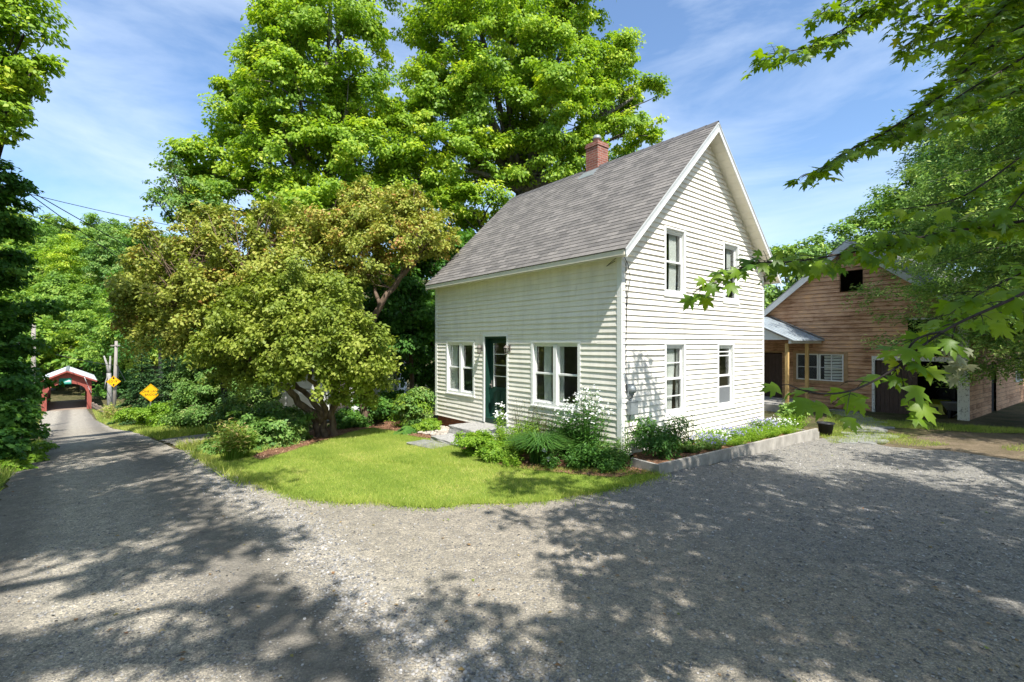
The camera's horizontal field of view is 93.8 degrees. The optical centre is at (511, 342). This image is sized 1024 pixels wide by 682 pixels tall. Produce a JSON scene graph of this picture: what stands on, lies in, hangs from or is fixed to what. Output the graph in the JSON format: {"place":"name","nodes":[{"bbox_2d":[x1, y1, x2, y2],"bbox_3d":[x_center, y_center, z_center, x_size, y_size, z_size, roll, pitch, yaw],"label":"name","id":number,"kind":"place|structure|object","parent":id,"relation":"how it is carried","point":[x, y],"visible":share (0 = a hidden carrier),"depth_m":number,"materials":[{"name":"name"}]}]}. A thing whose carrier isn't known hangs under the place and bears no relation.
{"place":"outdoors","nodes":[
{"label":"outdoors","id":0,"kind":"place"},
{"bbox_2d":[0,409,458,681],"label":"road","id":1,"kind":"structure","parent":0,"point":[78,436],"depth_m":4.56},
{"bbox_2d":[188,427,671,511],"bbox_3d":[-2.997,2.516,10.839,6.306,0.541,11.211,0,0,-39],"label":"lawn","id":2,"kind":"structure","parent":0,"point":[444,489],"depth_m":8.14,"materials":[{"name":"plant"}]},
{"bbox_2d":[210,417,251,460],"bbox_3d":[-6.046,2.051,10.313,0.814,1.036,0.773,0,0,0],"label":"bush","id":3,"kind":"object","parent":2,"relation":"on","point":[229,444],"visible":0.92,"depth_m":10.23,"materials":[{"name":"green plant"}]},
{"bbox_2d":[226,423,261,458],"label":"grass tuft","id":4,"kind":"object","parent":2,"relation":"on","point":[252,443],"visible":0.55,"depth_m":10.55,"materials":[{"name":"green plant"}]},
{"bbox_2d":[99,192,405,436],"bbox_3d":[-7.620,-0.736,13.515,9.514,7.302,3.889,0,0,21],"label":"apple tree","id":5,"kind":"object","parent":2,"relation":"on","point":[240,335],"visible":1,"depth_m":12.82,"materials":[{"name":"green plant"}]},
{"bbox_2d":[251,417,430,458],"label":"mulch","id":6,"kind":"object","parent":2,"relation":"on","point":[319,439],"visible":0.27,"depth_m":12.93,"materials":[{"name":"brown wood"}]},
{"bbox_2d":[327,388,407,429],"bbox_3d":[-4.617,2.279,16.754,2.260,1.347,4.255,0,0,28],"label":"undergrowth bush","id":7,"kind":"object","parent":6,"relation":"on","point":[351,418],"visible":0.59,"depth_m":15.57,"materials":[{"name":"green plant"}]},
{"bbox_2d":[383,389,434,426],"bbox_3d":[-3.134,2.142,14.868,1.670,1.360,1.344,0,0,0],"label":"flowering shrub","id":8,"kind":"object","parent":6,"relation":"on","point":[413,416],"visible":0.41,"depth_m":14.61,"materials":[{"name":"green plant"}]},
{"bbox_2d":[394,386,435,426],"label":"flowering shrub","id":9,"kind":"object","parent":6,"relation":"on","point":[426,394],"visible":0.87,"depth_m":14.53,"materials":[{"name":"green plant"}]},
{"bbox_2d":[410,418,441,432],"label":"shrub","id":10,"kind":"object","parent":6,"relation":"on","point":[431,424],"visible":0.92,"depth_m":13.17,"materials":[{"name":"green plant"}]},
{"bbox_2d":[270,173,461,422],"bbox_3d":[-4.824,-1.302,15.313,6.554,8.350,3.145,0,0,0],"label":"apple tree","id":11,"kind":"object","parent":2,"relation":"on","point":[359,228],"visible":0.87,"depth_m":14.72,"materials":[{"name":"green plant"}]},
{"bbox_2d":[406,439,448,448],"bbox_3d":[-1.978,2.445,11.332,1.041,0.128,0.591,0,0,42],"label":"paving stone","id":12,"kind":"object","parent":2,"relation":"on","point":[422,443],"visible":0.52,"depth_m":11.35,"materials":[{"name":"grey stone"}]},
{"bbox_2d":[430,433,459,445],"bbox_3d":[-1.347,2.433,11.586,0.662,0.245,1.438,0,0,-39],"label":"stone step","id":13,"kind":"object","parent":2,"relation":"on","point":[448,438],"visible":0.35,"depth_m":11.70,"materials":[{"name":"stone"}]},
{"bbox_2d":[448,422,516,440],"bbox_3d":[-0.745,2.328,11.923,0.888,0.431,1.787,0,0,-39],"label":"stone step","id":14,"kind":"object","parent":2,"relation":"on","point":[467,427],"visible":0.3,"depth_m":12.05,"materials":[{"name":"stone"}]},
{"bbox_2d":[463,447,654,476],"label":"mulch","id":15,"kind":"object","parent":2,"relation":"on","point":[573,471],"visible":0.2,"depth_m":8.67,"materials":[{"name":"brown wood"}]},
{"bbox_2d":[451,428,496,457],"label":"spirea bush","id":16,"kind":"object","parent":15,"relation":"on","point":[471,442],"visible":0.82,"depth_m":9.91,"materials":[{"name":"green plant"}]},
{"bbox_2d":[475,439,523,463],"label":"spirea bush","id":17,"kind":"object","parent":15,"relation":"on","point":[492,451],"visible":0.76,"depth_m":9.36,"materials":[{"name":"green plant"}]},
{"bbox_2d":[493,401,508,441],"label":"daisy plant","id":18,"kind":"object","parent":15,"relation":"on","point":[497,415],"visible":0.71,"depth_m":11.18,"materials":[{"name":"green plant"}]},
{"bbox_2d":[494,423,521,441],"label":"bed plant","id":19,"kind":"object","parent":15,"relation":"on","point":[501,435],"visible":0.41,"depth_m":10.49,"materials":[{"name":"green plant"}]},
{"bbox_2d":[499,451,523,466],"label":"bedding plant","id":20,"kind":"object","parent":15,"relation":"on","point":[507,462],"visible":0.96,"depth_m":8.94,"materials":[{"name":"green plant"}]},
{"bbox_2d":[509,417,538,453],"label":"phlox plant","id":21,"kind":"object","parent":15,"relation":"on","point":[519,432],"visible":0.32,"depth_m":10.16,"materials":[{"name":"green plant"}]},
{"bbox_2d":[510,394,543,432],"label":"seed stalks","id":22,"kind":"object","parent":15,"relation":"on","point":[515,421],"visible":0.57,"depth_m":10.80,"materials":[{"name":"beige plant"}]},
{"bbox_2d":[500,429,576,463],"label":"ornamental grass","id":23,"kind":"object","parent":15,"relation":"on","point":[538,444],"depth_m":9.12,"materials":[{"name":"green plant"}]},
{"bbox_2d":[527,402,564,436],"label":"seed stalks","id":24,"kind":"object","parent":15,"relation":"on","point":[539,427],"visible":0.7,"depth_m":10.27,"materials":[{"name":"beige plant"}]},
{"bbox_2d":[540,448,561,469],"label":"daisy plant","id":25,"kind":"object","parent":15,"relation":"on","point":[551,463],"visible":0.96,"depth_m":8.76,"materials":[{"name":"green plant"}]},
{"bbox_2d":[553,399,576,456],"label":"tall daisy plant","id":26,"kind":"object","parent":15,"relation":"on","point":[561,425],"visible":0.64,"depth_m":9.69,"materials":[{"name":"green plant"}]},
{"bbox_2d":[559,445,596,469],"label":"bed plant","id":27,"kind":"object","parent":15,"relation":"on","point":[570,463],"visible":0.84,"depth_m":8.67,"materials":[{"name":"green plant"}]},
{"bbox_2d":[564,384,614,454],"bbox_3d":[1.454,1.542,9.287,0.962,1.495,0.930,0,0,39],"label":"tall daisy plant","id":28,"kind":"object","parent":15,"relation":"on","point":[583,430],"visible":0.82,"depth_m":9.17,"materials":[{"name":"green plant"}]},
{"bbox_2d":[566,436,618,467],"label":"peony plant","id":29,"kind":"object","parent":15,"relation":"on","point":[593,451],"visible":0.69,"depth_m":8.73,"materials":[{"name":"green plant"}]},
{"bbox_2d":[593,454,618,473],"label":"bedding plant","id":30,"kind":"object","parent":15,"relation":"on","point":[607,466],"visible":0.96,"depth_m":8.33,"materials":[{"name":"green plant"}]},
{"bbox_2d":[597,435,633,463],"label":"bed plant","id":31,"kind":"object","parent":15,"relation":"on","point":[618,448],"visible":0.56,"depth_m":8.79,"materials":[{"name":"green plant"}]},
{"bbox_2d":[606,449,632,471],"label":"bedding plant","id":32,"kind":"object","parent":15,"relation":"on","point":[622,466],"visible":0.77,"depth_m":8.49,"materials":[{"name":"green plant"}]},
{"bbox_2d":[0,0,1002,290],"label":"sky","id":33,"kind":"structure","parent":0,"point":[136,71],"materials":[{"name":"blue"}]},
{"bbox_2d":[0,279,1023,499],"bbox_3d":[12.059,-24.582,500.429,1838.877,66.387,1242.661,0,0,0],"label":"ground","id":34,"kind":"structure","parent":0,"point":[1010,416],"depth_m":15.46,"materials":[{"name":"soil"}]},
{"bbox_2d":[0,334,51,437],"bbox_3d":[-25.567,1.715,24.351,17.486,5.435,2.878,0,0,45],"label":"beech tree","id":35,"kind":"object","parent":34,"relation":"on","point":[35,401],"visible":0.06,"depth_m":20.99,"materials":[{"name":"green plant"}]},
{"bbox_2d":[0,440,59,473],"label":"nettle patch","id":36,"kind":"object","parent":34,"relation":"on","point":[36,454],"visible":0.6,"depth_m":11.44,"materials":[{"name":"green plant"}]},
{"bbox_2d":[0,158,73,461],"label":"beech tree","id":37,"kind":"object","parent":34,"relation":"on","point":[20,415],"visible":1,"depth_m":12.17,"materials":[{"name":"green plant"}]},
{"bbox_2d":[0,0,76,157],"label":"roadside maple","id":38,"kind":"object","parent":34,"relation":"on","point":[22,82],"visible":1,"depth_m":14.98,"materials":[{"name":"green plant"}]},
{"bbox_2d":[12,289,82,390],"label":"valley tree","id":39,"kind":"object","parent":34,"relation":"on","point":[73,345],"visible":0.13,"depth_m":81.94,"materials":[{"name":"green plant"}]},
{"bbox_2d":[9,269,115,389],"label":"valley tree","id":40,"kind":"object","parent":34,"relation":"on","point":[54,285],"visible":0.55,"depth_m":81.91,"materials":[{"name":"green plant"}]},
{"bbox_2d":[41,366,96,411],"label":"covered bridge","id":41,"kind":"structure","parent":34,"relation":"on","point":[76,376],"depth_m":59.29,"materials":[{"name":"red paint"}]},
{"bbox_2d":[27,233,119,308],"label":"valley tree","id":42,"kind":"object","parent":34,"relation":"on","point":[62,253],"visible":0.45,"depth_m":101.28,"materials":[{"name":"green plant"}]},
{"bbox_2d":[73,212,132,248],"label":"valley tree","id":43,"kind":"object","parent":34,"relation":"on","point":[92,218],"visible":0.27,"depth_m":125.75,"materials":[{"name":"green plant"}]},
{"bbox_2d":[103,356,112,408],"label":"dead tree","id":44,"kind":"object","parent":34,"relation":"on","point":[109,389],"visible":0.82,"depth_m":51.88,"materials":[{"name":"grey wood"}]},
{"bbox_2d":[76,223,140,294],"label":"valley tree","id":45,"kind":"object","parent":34,"relation":"on","point":[98,255],"visible":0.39,"depth_m":95.57,"materials":[{"name":"green plant"}]},
{"bbox_2d":[81,355,139,399],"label":"valley tree","id":46,"kind":"object","parent":34,"relation":"on","point":[122,386],"visible":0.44,"depth_m":72.08,"materials":[{"name":"green plant"}]},
{"bbox_2d":[67,288,155,397],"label":"valley tree","id":47,"kind":"object","parent":34,"relation":"on","point":[106,335],"visible":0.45,"depth_m":68.93,"materials":[{"name":"green plant"}]},
{"bbox_2d":[110,341,119,412],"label":"utility pole","id":48,"kind":"object","parent":34,"relation":"on","point":[116,345],"visible":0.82,"depth_m":46.89,"materials":[{"name":"grey wood"}]},
{"bbox_2d":[107,348,159,426],"bbox_3d":[-27.262,3.311,35.633,3.966,6.185,3.979,0,0,0],"label":"spruce tree","id":49,"kind":"object","parent":34,"relation":"on","point":[141,383],"visible":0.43,"depth_m":35.12,"materials":[{"name":"green plant"}]},
{"bbox_2d":[109,400,175,426],"bbox_3d":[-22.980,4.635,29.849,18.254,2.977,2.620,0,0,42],"label":"bramble bush","id":50,"kind":"object","parent":34,"relation":"on","point":[154,413],"visible":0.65,"depth_m":26.31,"materials":[{"name":"green plant"}]},
{"bbox_2d":[105,270,183,396],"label":"valley tree","id":51,"kind":"object","parent":34,"relation":"on","point":[126,345],"visible":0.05,"depth_m":55.86,"materials":[{"name":"green plant"}]},
{"bbox_2d":[0,206,288,381],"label":"forest","id":52,"kind":"object","parent":34,"relation":"on","point":[51,230],"visible":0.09,"depth_m":100.18,"materials":[{"name":"green plant"}]},
{"bbox_2d":[140,384,158,405],"bbox_3d":[-21.872,3.978,29.032,1.090,2.981,0.085,0,0,-29],"label":"bridge warning sign","id":53,"kind":"object","parent":34,"relation":"on","point":[149,392],"visible":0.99,"depth_m":29.00,"materials":[{"name":"metal"}]},
{"bbox_2d":[0,407,299,490],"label":"roadside grass","id":54,"kind":"structure","parent":34,"relation":"on","point":[159,432],"depth_m":15.31,"materials":[{"name":"green plant"}]},
{"bbox_2d":[117,232,198,274],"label":"valley tree","id":55,"kind":"object","parent":34,"relation":"on","point":[125,239],"visible":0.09,"depth_m":87.80,"materials":[{"name":"green plant"}]},
{"bbox_2d":[143,353,186,426],"bbox_3d":[-21.261,2.804,30.129,3.206,5.410,3.738,0,0,0],"label":"spruce tree","id":56,"kind":"object","parent":34,"relation":"on","point":[165,389],"visible":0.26,"depth_m":29.54,"materials":[{"name":"green plant"}]},
{"bbox_2d":[155,328,284,428],"bbox_3d":[-12.775,1.522,20.601,4.964,4.692,3.938,0,0,19],"label":"honeysuckle shrub","id":57,"kind":"object","parent":34,"relation":"on","point":[187,390],"visible":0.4,"depth_m":19.65,"materials":[{"name":"green plant"}]},
{"bbox_2d":[159,420,328,444],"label":"neighbour drive","id":58,"kind":"structure","parent":34,"relation":"on","point":[176,439],"depth_m":14.91,"materials":[{"name":"grey gravel"}]},
{"bbox_2d":[139,153,237,421],"bbox_3d":[-11.527,-1.714,16.968,3.257,9.949,1.836,0,0,0],"label":"cherry tree","id":59,"kind":"object","parent":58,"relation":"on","point":[170,189],"visible":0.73,"depth_m":16.84,"materials":[{"name":"green plant"}]},
{"bbox_2d":[193,405,316,454],"bbox_3d":[-6.500,2.373,12.476,2.834,1.392,3.287,0,0,0],"label":"bramble bush","id":60,"kind":"object","parent":34,"relation":"on","point":[279,424],"visible":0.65,"depth_m":12.27,"materials":[{"name":"green plant"}]},
{"bbox_2d":[205,383,312,428],"bbox_3d":[-8.448,2.553,16.989,3.865,2.215,3.079,0,0,14],"label":"honeysuckle shrub","id":61,"kind":"object","parent":34,"relation":"on","point":[264,399],"visible":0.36,"depth_m":16.63,"materials":[{"name":"green plant"}]},
{"bbox_2d":[149,0,432,412],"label":"maple tree","id":62,"kind":"object","parent":34,"relation":"on","point":[338,130],"visible":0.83,"depth_m":19.07,"materials":[{"name":"green plant"}]},
{"bbox_2d":[275,355,408,413],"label":"garage","id":63,"kind":"structure","parent":34,"relation":"on","point":[287,400],"depth_m":21.90,"materials":[{"name":"white"}]},
{"bbox_2d":[287,380,329,413],"bbox_3d":[-9.185,2.741,21.933,2.100,2.070,0.050,0,0,-7],"label":"garage door","id":64,"kind":"structure","parent":63,"relation":"in","point":[306,384],"depth_m":21.88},
{"bbox_2d":[243,233,472,392],"bbox_3d":[-7.638,-0.949,24.884,15.428,8.593,8.032,0,0,24],"label":"dark maple tree","id":65,"kind":"object","parent":34,"relation":"on","point":[427,377],"visible":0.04,"depth_m":21.66,"materials":[{"name":"green plant"}]},
{"bbox_2d":[350,208,474,390],"bbox_3d":[-3.504,-1.115,18.319,5.469,7.887,4.661,0,0,-38],"label":"young maple tree","id":66,"kind":"object","parent":34,"relation":"on","point":[420,310],"visible":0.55,"depth_m":16.98,"materials":[{"name":"green plant"}]},
{"bbox_2d":[367,0,671,235],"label":"maple tree","id":67,"kind":"object","parent":34,"relation":"on","point":[481,76],"visible":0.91,"depth_m":20.66,"materials":[{"name":"green plant"}]},
{"bbox_2d":[425,120,781,459],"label":"house","id":68,"kind":"structure","parent":34,"relation":"on","point":[550,294],"depth_m":11.22,"materials":[{"name":"beige wood"}]},
{"bbox_2d":[445,341,474,397],"bbox_3d":[-1.433,0.728,13.669,0.184,1.545,1.500,0,0,-39],"label":"window","id":69,"kind":"structure","parent":68,"relation":"in","point":[452,366],"depth_m":13.88,"materials":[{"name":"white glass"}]},
{"bbox_2d":[490,338,505,418],"bbox_3d":[-0.313,0.927,12.427,0.111,2.065,0.890,0,0,-39],"label":"door","id":70,"kind":"structure","parent":68,"relation":"in","point":[497,394],"depth_m":12.64,"materials":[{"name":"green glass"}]},
{"bbox_2d":[530,341,580,411],"bbox_3d":[0.990,0.722,10.690,0.184,1.515,1.580,0,0,-39],"label":"window","id":71,"kind":"structure","parent":68,"relation":"in","point":[558,374],"depth_m":10.68,"materials":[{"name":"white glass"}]},
{"bbox_2d":[663,225,685,297],"bbox_3d":[3.489,-1.727,10.426,0.860,1.495,0.184,0,0,-39],"label":"window","id":72,"kind":"structure","parent":68,"relation":"in","point":[672,232],"depth_m":10.57,"materials":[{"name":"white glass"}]},
{"bbox_2d":[664,344,686,418],"bbox_3d":[3.493,0.803,10.429,0.850,1.595,0.184,0,0,-39],"label":"window","id":73,"kind":"structure","parent":68,"relation":"in","point":[669,362],"depth_m":10.53,"materials":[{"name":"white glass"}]},
{"bbox_2d":[717,344,734,410],"bbox_3d":[5.224,0.827,11.810,0.860,1.605,0.144,0,0,-39],"label":"window","id":74,"kind":"structure","parent":68,"relation":"in","point":[725,397],"depth_m":11.93,"materials":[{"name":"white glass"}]},
{"bbox_2d":[722,241,739,304],"bbox_3d":[5.364,-1.712,12.050,0.840,1.505,0.341,0,0,-39],"label":"window","id":75,"kind":"structure","parent":68,"relation":"in","point":[728,246],"depth_m":12.10,"materials":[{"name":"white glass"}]},
{"bbox_2d":[631,428,818,474],"bbox_3d":[4.722,2.276,10.268,6.049,0.396,0.900,0,0,-35],"label":"garden edging","id":76,"kind":"object","parent":34,"relation":"on","point":[726,454],"visible":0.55,"depth_m":9.38,"materials":[{"name":"concrete"}]},
{"bbox_2d":[632,431,794,463],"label":"planting soil","id":77,"kind":"structure","parent":76,"relation":"in","point":[648,457],"depth_m":9.30,"materials":[{"name":"brown soil"}]},
{"bbox_2d":[627,413,701,459],"bbox_3d":[2.859,1.791,9.185,1.446,0.898,1.080,0,0,-28],"label":"peony shrub","id":78,"kind":"object","parent":77,"relation":"on","point":[659,442],"visible":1,"depth_m":8.98,"materials":[{"name":"green plant"}]},
{"bbox_2d":[672,438,705,452],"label":"border plant","id":79,"kind":"object","parent":77,"relation":"on","point":[689,447],"visible":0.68,"depth_m":9.48,"materials":[{"name":"green plant"}]},
{"bbox_2d":[689,432,728,450],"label":"border plant","id":80,"kind":"object","parent":77,"relation":"on","point":[710,443],"visible":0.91,"depth_m":9.77,"materials":[{"name":"green plant"}]},
{"bbox_2d":[693,426,731,444],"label":"border plant","id":81,"kind":"object","parent":77,"relation":"on","point":[713,432],"visible":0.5,"depth_m":10.33,"materials":[{"name":"green plant"}]},
{"bbox_2d":[725,433,752,445],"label":"border plant","id":82,"kind":"object","parent":77,"relation":"on","point":[737,441],"visible":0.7,"depth_m":10.21,"materials":[{"name":"green plant"}]},
{"bbox_2d":[734,425,769,441],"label":"border plant","id":83,"kind":"object","parent":77,"relation":"on","point":[752,436],"visible":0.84,"depth_m":10.68,"materials":[{"name":"green plant"}]},
{"bbox_2d":[744,415,781,432],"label":"border plant","id":84,"kind":"object","parent":77,"relation":"on","point":[753,422],"visible":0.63,"depth_m":11.74,"materials":[{"name":"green plant"}]},
{"bbox_2d":[754,423,785,438],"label":"border plant","id":85,"kind":"object","parent":77,"relation":"on","point":[774,434],"visible":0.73,"depth_m":11.13,"materials":[{"name":"green plant"}]},
{"bbox_2d":[774,401,809,421],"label":"variegated plant","id":86,"kind":"object","parent":77,"relation":"on","point":[783,411],"visible":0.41,"depth_m":12.95,"materials":[{"name":"green plant"}]},
{"bbox_2d":[778,414,811,428],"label":"border plant","id":87,"kind":"object","parent":77,"relation":"on","point":[795,422],"visible":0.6,"depth_m":12.48,"materials":[{"name":"green plant"}]},
{"bbox_2d":[764,219,859,308],"bbox_3d":[19.651,-2.977,34.382,9.529,11.027,6.253,0,0,0],"label":"background tree","id":88,"kind":"object","parent":34,"relation":"on","point":[772,292],"visible":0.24,"depth_m":33.29,"materials":[{"name":"green broad leaves"},{"name":"grey bark"}]},
{"bbox_2d":[816,421,834,435],"bbox_3d":[7.979,2.198,12.200,0.400,0.330,0.394,0,0,0],"label":"flower pot","id":89,"kind":"object","parent":34,"relation":"on","point":[825,427],"visible":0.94,"depth_m":12.09,"materials":[{"name":"black plastic"}]},
{"bbox_2d":[677,0,1023,434],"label":"overhanging maple","id":90,"kind":"object","parent":34,"relation":"on","point":[995,24],"visible":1,"depth_m":3.62,"materials":[{"name":"green plant"}]},
{"bbox_2d":[764,239,1023,420],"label":"barn","id":91,"kind":"structure","parent":34,"relation":"on","point":[838,356],"depth_m":17.34,"materials":[{"name":"wood"}]},
{"bbox_2d":[765,353,781,397],"bbox_3d":[10.604,1.470,19.408,0.040,2.060,0.708,0,0,-35],"label":"plank door","id":92,"kind":"structure","parent":91,"relation":"in","point":[773,361],"depth_m":19.41,"materials":[{"name":"brown wood"}]},
{"bbox_2d":[764,316,824,411],"bbox_3d":[9.460,0.875,18.739,2.520,3.889,4.008,0,0,-35],"label":"porch","id":93,"kind":"object","parent":91,"relation":"attached to","point":[792,334],"visible":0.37,"depth_m":17.41,"materials":[{"name":"metal"}]},
{"bbox_2d":[793,351,847,385],"bbox_3d":[11.557,0.935,17.979,0.132,1.230,1.860,0,0,-35],"label":"window","id":94,"kind":"structure","parent":91,"relation":"in","point":[843,355],"depth_m":17.78,"materials":[{"name":"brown wood"}]},
{"bbox_2d":[876,360,917,413],"bbox_3d":[12.950,1.550,16.142,0.075,1.880,1.130,0,0,-35],"label":"sliding door","id":95,"kind":"structure","parent":91,"relation":"in","point":[887,401],"depth_m":16.25,"materials":[{"name":"brown wood"}]},
{"bbox_2d":[929,387,956,414],"bbox_3d":[14.560,2.027,16.281,1.655,0.942,0.860,0,0,-35],"label":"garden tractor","id":96,"kind":"object","parent":91,"relation":"in","point":[946,394],"visible":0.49,"depth_m":16.40,"materials":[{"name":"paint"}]},
{"bbox_2d":[940,400,956,418],"bbox_3d":[14.359,2.196,15.491,1.634,0.618,0.606,0,0,-35],"label":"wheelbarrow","id":97,"kind":"object","parent":91,"relation":"in","point":[950,406],"visible":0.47,"depth_m":15.24,"materials":[{"name":"metal"}]},
{"bbox_2d":[821,410,1023,450],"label":"verge grass","id":98,"kind":"structure","parent":34,"relation":"on","point":[987,429],"depth_m":12.90,"materials":[{"name":"green plant"}]},
{"bbox_2d":[833,132,1023,277],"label":"background tree","id":99,"kind":"object","parent":34,"relation":"on","point":[881,204],"visible":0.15,"depth_m":39.23,"materials":[{"name":"green plant"}]},
{"bbox_2d":[838,5,1023,388],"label":"cedar tree","id":100,"kind":"object","parent":34,"relation":"on","point":[961,169],"visible":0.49,"depth_m":13.33,"materials":[{"name":"plant"}]},
{"bbox_2d":[885,432,1023,461],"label":"bare earth","id":101,"kind":"structure","parent":34,"relation":"on","point":[985,444],"depth_m":11.05,"materials":[{"name":"brown soil"}]},
{"bbox_2d":[909,112,1023,277],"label":"background tree","id":102,"kind":"object","parent":34,"relation":"on","point":[962,155],"visible":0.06,"depth_m":36.02,"materials":[{"name":"green plant"}]},
{"bbox_2d":[0,436,1023,681],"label":"driveway","id":103,"kind":"structure","parent":0,"point":[855,668],"depth_m":4.73,"materials":[{"name":"grey gravel"}]},
{"bbox_2d":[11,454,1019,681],"bbox_3d":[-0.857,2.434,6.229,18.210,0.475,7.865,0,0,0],"label":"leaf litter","id":104,"kind":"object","parent":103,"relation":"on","point":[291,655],"visible":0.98,"depth_m":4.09,"materials":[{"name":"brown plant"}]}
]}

